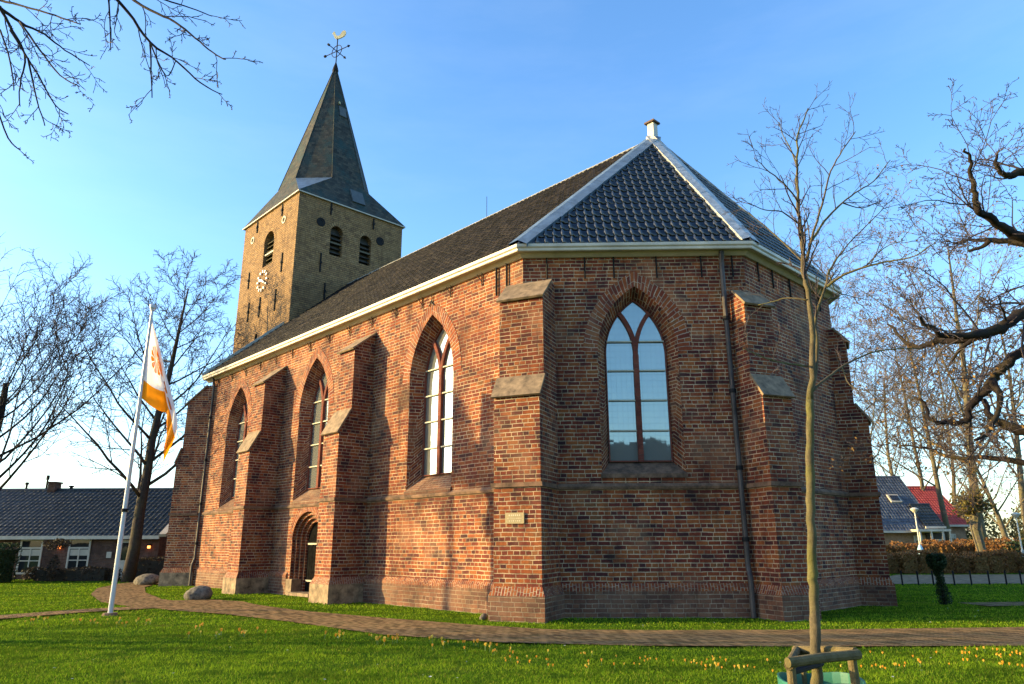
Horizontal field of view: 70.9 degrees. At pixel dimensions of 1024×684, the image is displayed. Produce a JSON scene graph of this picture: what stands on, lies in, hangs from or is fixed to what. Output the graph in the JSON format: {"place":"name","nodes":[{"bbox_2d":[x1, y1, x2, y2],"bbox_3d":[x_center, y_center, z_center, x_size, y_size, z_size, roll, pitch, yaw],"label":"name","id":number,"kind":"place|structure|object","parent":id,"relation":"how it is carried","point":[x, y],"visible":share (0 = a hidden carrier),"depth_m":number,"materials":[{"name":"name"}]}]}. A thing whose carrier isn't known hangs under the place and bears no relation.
{"place":"outdoors","nodes":[
{"label":"outdoors","id":0,"kind":"place"},
{"bbox_2d":[0,605,165,618],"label":"side path","id":1,"kind":"structure","parent":0,"point":[65,611],"depth_m":18.16,"materials":[{"name":"brick"}]},
{"bbox_2d":[91,582,170,606],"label":"churchyard path","id":2,"kind":"structure","parent":0,"point":[130,594],"depth_m":24.07,"materials":[{"name":"brick"}]},
{"bbox_2d":[0,573,1023,683],"bbox_3d":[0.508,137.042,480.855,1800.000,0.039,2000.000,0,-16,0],"label":"ground","id":3,"kind":"structure","parent":0,"point":[359,655],"depth_m":11.69,"materials":[{"name":"green plant"}]},
{"bbox_2d":[0,542,22,582],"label":"hedge","id":4,"kind":"object","parent":3,"relation":"on","point":[7,559],"visible":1,"depth_m":33.57,"materials":[{"name":"green plant"}]},
{"bbox_2d":[41,538,72,580],"bbox_3d":[-21.675,10.303,34.109,1.480,2.010,0.636,0,-16,0],"label":"trained shrub","id":5,"kind":"object","parent":3,"relation":"on","point":[53,568],"visible":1,"depth_m":34.10,"materials":[{"name":"green plant"}]},
{"bbox_2d":[20,566,122,580],"bbox_3d":[-21.072,11.136,34.600,4.736,0.722,0.895,0,-16,0],"label":"hedge","id":6,"kind":"object","parent":3,"relation":"on","point":[77,574],"visible":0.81,"depth_m":34.32,"materials":[{"name":"green plant"}]},
{"bbox_2d":[0,475,172,578],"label":"brick house","id":7,"kind":"structure","parent":3,"relation":"on","point":[86,522],"depth_m":38.11,"materials":[{"name":"tile"}]},
{"bbox_2d":[16,539,43,573],"bbox_3d":[-24.734,11.009,36.908,1.180,1.723,0.070,0,-16,0],"label":"window","id":8,"kind":"structure","parent":7,"relation":"in","point":[32,549],"depth_m":36.93,"materials":[{"name":"white paint"}]},
{"bbox_2d":[65,539,91,569],"bbox_3d":[-22.246,10.976,36.914,1.128,1.674,0.070,0,-16,0],"label":"window","id":9,"kind":"structure","parent":7,"relation":"in","point":[78,555],"depth_m":36.94,"materials":[{"name":"white paint"}]},
{"bbox_2d":[118,540,128,578],"bbox_3d":[-19.784,11.121,36.853,0.821,1.904,0.064,0,-16,0],"label":"door","id":10,"kind":"structure","parent":7,"relation":"in","point":[125,544],"depth_m":36.90,"materials":[{"name":"white paint"}]},
{"bbox_2d":[0,236,191,489],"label":"lime tree","id":11,"kind":"object","parent":3,"relation":"on","point":[5,397],"visible":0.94,"depth_m":37.11,"materials":[{"name":"brown wood"}]},
{"bbox_2d":[102,304,155,615],"bbox_3d":[-9.701,2.824,18.393,0.386,8.001,0.386,0,-16,0],"label":"flagpole","id":12,"kind":"object","parent":3,"relation":"on","point":[124,509],"visible":0.88,"depth_m":18.05,"materials":[{"name":"white metal"}]},
{"bbox_2d":[128,316,176,487],"bbox_3d":[-9.268,1.557,18.885,1.191,4.602,0.450,0,-16,0],"label":"flag","id":13,"kind":"object","parent":12,"relation":"attached to","point":[156,393],"visible":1,"depth_m":18.96,"materials":[{"name":"white fabric"}]},
{"bbox_2d":[0,0,262,162],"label":"overhanging tree","id":14,"kind":"object","parent":3,"relation":"on","point":[4,12],"visible":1,"depth_m":10.05,"materials":[{"name":"brown wood"}]},
{"bbox_2d":[22,246,267,581],"bbox_3d":[-16.811,3.100,35.639,10.756,16.906,11.906,0,-16,0],"label":"lime tree","id":15,"kind":"object","parent":3,"relation":"on","point":[145,482],"visible":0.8,"depth_m":35.18,"materials":[{"name":"brown plant"}]},
{"bbox_2d":[133,574,158,584],"bbox_3d":[-15.673,10.194,30.918,1.148,0.464,0.872,-6,-12,-4],"label":"boulder","id":16,"kind":"object","parent":3,"relation":"on","point":[146,579],"visible":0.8,"depth_m":30.62,"materials":[{"name":"grey stone"}]},
{"bbox_2d":[135,556,164,577],"bbox_3d":[-17.605,11.088,35.334,2.301,1.171,0.887,0,-16,0],"label":"hedge","id":17,"kind":"object","parent":3,"relation":"on","point":[146,566],"visible":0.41,"depth_m":35.08,"materials":[{"name":"green plant"}]},
{"bbox_2d":[184,585,212,599],"bbox_3d":[-9.735,7.775,22.296,0.815,0.426,0.744,2,-11,-34],"label":"boulder","id":18,"kind":"object","parent":3,"relation":"on","point":[201,592],"visible":0.88,"depth_m":22.07,"materials":[{"name":"grey stone"}]},
{"bbox_2d":[479,613,487,619],"bbox_3d":[-0.639,6.133,16.085,0.194,0.126,0.171,2,-11,-34],"label":"boulder","id":19,"kind":"object","parent":3,"relation":"on","point":[483,616],"visible":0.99,"depth_m":16.03,"materials":[{"name":"grey stone"}]},
{"bbox_2d":[158,30,897,623],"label":"church","id":20,"kind":"structure","parent":3,"relation":"on","point":[536,408],"depth_m":19.38,"materials":[{"name":"brick"}]},
{"bbox_2d":[231,400,247,497],"bbox_3d":[-11.148,4.287,29.972,0.110,4.270,1.560,14,-21,-42],"label":"window frame","id":21,"kind":"structure","parent":20,"relation":"in","point":[243,421],"depth_m":30.36,"materials":[{"name":"wood"}]},
{"bbox_2d":[305,522,317,591],"bbox_3d":[-6.595,7.265,24.227,0.040,2.350,1.280,14,-21,-42],"label":"door","id":22,"kind":"structure","parent":20,"relation":"in","point":[312,540],"depth_m":24.46,"materials":[{"name":"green wood"}]},
{"bbox_2d":[306,370,327,489],"bbox_3d":[-6.739,2.989,25.548,0.110,4.340,1.560,14,-21,-42],"label":"window frame","id":23,"kind":"structure","parent":20,"relation":"in","point":[319,417],"depth_m":25.71,"materials":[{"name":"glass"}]},
{"bbox_2d":[422,327,452,476],"bbox_3d":[-2.060,1.632,20.846,0.110,4.370,1.560,14,-21,-42],"label":"window frame","id":24,"kind":"structure","parent":20,"relation":"in","point":[438,384],"depth_m":20.88,"materials":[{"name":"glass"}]},
{"bbox_2d":[605,300,672,461],"bbox_3d":[3.162,0.920,18.218,1.560,4.200,0.110,-1,-16,1],"label":"window","id":25,"kind":"structure","parent":20,"relation":"in","point":[637,388],"depth_m":18.16,"materials":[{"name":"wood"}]},
{"bbox_2d":[777,672,865,683],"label":"watering ring","id":26,"kind":"object","parent":3,"relation":"on","point":[836,678],"visible":0.69,"depth_m":5.91,"materials":[{"name":"green plastic"}]},
{"bbox_2d":[784,646,861,683],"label":"tree stake frame","id":27,"kind":"object","parent":3,"relation":"on","point":[797,660],"visible":0.98,"depth_m":5.41,"materials":[{"name":"brown wood"}]},
{"bbox_2d":[777,202,892,390],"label":"bare tree","id":28,"kind":"object","parent":3,"relation":"on","point":[836,300],"visible":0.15,"depth_m":61.01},
{"bbox_2d":[716,81,954,683],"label":"young tree","id":29,"kind":"object","parent":3,"relation":"on","point":[817,677],"visible":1,"depth_m":6.55,"materials":[{"name":"brown plant"}]},
{"bbox_2d":[824,226,938,466],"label":"bare tree","id":30,"kind":"object","parent":3,"relation":"on","point":[869,414],"visible":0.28,"depth_m":63.16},
{"bbox_2d":[848,323,945,475],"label":"bare tree","id":31,"kind":"object","parent":3,"relation":"on","point":[887,452],"visible":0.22,"depth_m":79.25,"materials":[{"name":"brown plant"}]},
{"bbox_2d":[835,278,983,490],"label":"bare tree","id":32,"kind":"object","parent":3,"relation":"on","point":[922,486],"visible":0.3,"depth_m":72.19,"materials":[{"name":"brown wood"}]},
{"bbox_2d":[885,540,939,554],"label":"hedge","id":33,"kind":"object","parent":3,"relation":"on","point":[901,546],"visible":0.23,"depth_m":45.55,"materials":[{"name":"brown plant"}]},
{"bbox_2d":[876,476,951,547],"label":"village house","id":34,"kind":"structure","parent":3,"relation":"on","point":[896,497],"depth_m":61.06,"materials":[{"name":"tile"}]},
{"bbox_2d":[913,535,925,544],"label":"window","id":35,"kind":"structure","parent":34,"relation":"in","point":[923,536],"depth_m":59.75,"materials":[{"name":"white paint"}]},
{"bbox_2d":[910,508,922,549],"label":"street lamp","id":36,"kind":"object","parent":3,"relation":"on","point":[914,511],"visible":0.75,"depth_m":42.59,"materials":[{"name":"white metal"}]},
{"bbox_2d":[811,165,1023,539],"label":"bare tree","id":37,"kind":"object","parent":3,"relation":"on","point":[965,399],"visible":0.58,"depth_m":59.04,"materials":[{"name":"brown wood"}]},
{"bbox_2d":[829,77,1023,531],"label":"oak tree","id":38,"kind":"object","parent":3,"relation":"on","point":[1015,237],"visible":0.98,"depth_m":13.61,"materials":[{"name":"brown plant"}]},
{"bbox_2d":[909,503,945,543],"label":"garden shed","id":39,"kind":"structure","parent":3,"relation":"on","point":[927,516],"depth_m":60.34,"materials":[{"name":"grey wood"}]},
{"bbox_2d":[839,217,1020,544],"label":"bare tree","id":40,"kind":"object","parent":3,"relation":"on","point":[937,486],"visible":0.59,"depth_m":67.93,"materials":[{"name":"brown wood"}]},
{"bbox_2d":[907,486,969,543],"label":"village house","id":41,"kind":"structure","parent":3,"relation":"on","point":[958,525],"depth_m":67.60,"materials":[{"name":"tile"}]},
{"bbox_2d":[944,534,956,542],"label":"window","id":42,"kind":"structure","parent":41,"relation":"in","point":[953,535],"depth_m":65.57,"materials":[{"name":"grey glass"}]},
{"bbox_2d":[925,553,952,604],"bbox_3d":[11.621,6.457,19.572,0.544,1.398,0.474,0,-16,0],"label":"slim evergreen","id":43,"kind":"object","parent":3,"relation":"on","point":[936,563],"visible":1,"depth_m":19.52,"materials":[{"name":"green plant"}]},
{"bbox_2d":[862,292,1023,505],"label":"bare tree","id":44,"kind":"object","parent":3,"relation":"on","point":[953,486],"visible":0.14,"depth_m":82.76,"materials":[{"name":"brown wood"}]},
{"bbox_2d":[887,548,1023,573],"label":"hedge","id":45,"kind":"object","parent":3,"relation":"on","point":[993,561],"visible":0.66,"depth_m":39.46,"materials":[{"name":"brown plant"}]},
{"bbox_2d":[893,266,1023,528],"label":"bare tree","id":46,"kind":"object","parent":3,"relation":"on","point":[1019,468],"visible":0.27,"depth_m":61.67,"materials":[{"name":"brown wood"}]},
{"bbox_2d":[921,538,1002,555],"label":"hedge","id":47,"kind":"object","parent":3,"relation":"on","point":[959,546],"visible":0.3,"depth_m":47.36,"materials":[{"name":"brown plant"}]},
{"bbox_2d":[923,401,1023,549],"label":"bare tree","id":48,"kind":"object","parent":3,"relation":"on","point":[1002,527],"visible":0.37,"depth_m":47.30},
{"bbox_2d":[945,475,1005,551],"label":"pollard tree","id":49,"kind":"object","parent":3,"relation":"on","point":[975,524],"visible":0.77,"depth_m":42.53,"materials":[{"name":"brown plant"}]},
{"bbox_2d":[949,497,1023,544],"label":"scrub","id":50,"kind":"object","parent":3,"relation":"on","point":[1013,525],"visible":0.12,"depth_m":78.64,"materials":[{"name":"brown plant"}]},
{"bbox_2d":[975,536,1023,550],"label":"clipped bush","id":51,"kind":"object","parent":3,"relation":"on","point":[1000,543],"visible":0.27,"depth_m":45.04,"materials":[{"name":"brown plant"}]},
{"bbox_2d":[1003,539,1023,551],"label":"clipped bush","id":52,"kind":"object","parent":3,"relation":"on","point":[1016,544],"visible":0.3,"depth_m":44.20,"materials":[{"name":"green plant"}]},
{"bbox_2d":[1011,513,1023,556],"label":"street lamp","id":53,"kind":"object","parent":3,"relation":"on","point":[1015,515],"visible":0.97,"depth_m":40.63,"materials":[{"name":"white metal"}]},
{"bbox_2d":[0,0,1023,539],"label":"sky","id":54,"kind":"structure","parent":0,"point":[458,110],"materials":[{"name":"blue"}]},
{"bbox_2d":[140,599,1023,645],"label":"brick path","id":55,"kind":"structure","parent":0,"point":[994,636],"depth_m":13.26,"materials":[{"name":"brown brick"}]},
{"bbox_2d":[890,574,1023,583],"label":"road","id":56,"kind":"structure","parent":0,"point":[965,579],"depth_m":32.71,"materials":[{"name":"grey asphalt"}]},
{"bbox_2d":[961,602,1023,605],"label":"gravel path","id":57,"kind":"structure","parent":0,"point":[1000,603],"depth_m":19.60,"materials":[{"name":"grey gravel"}]}
]}

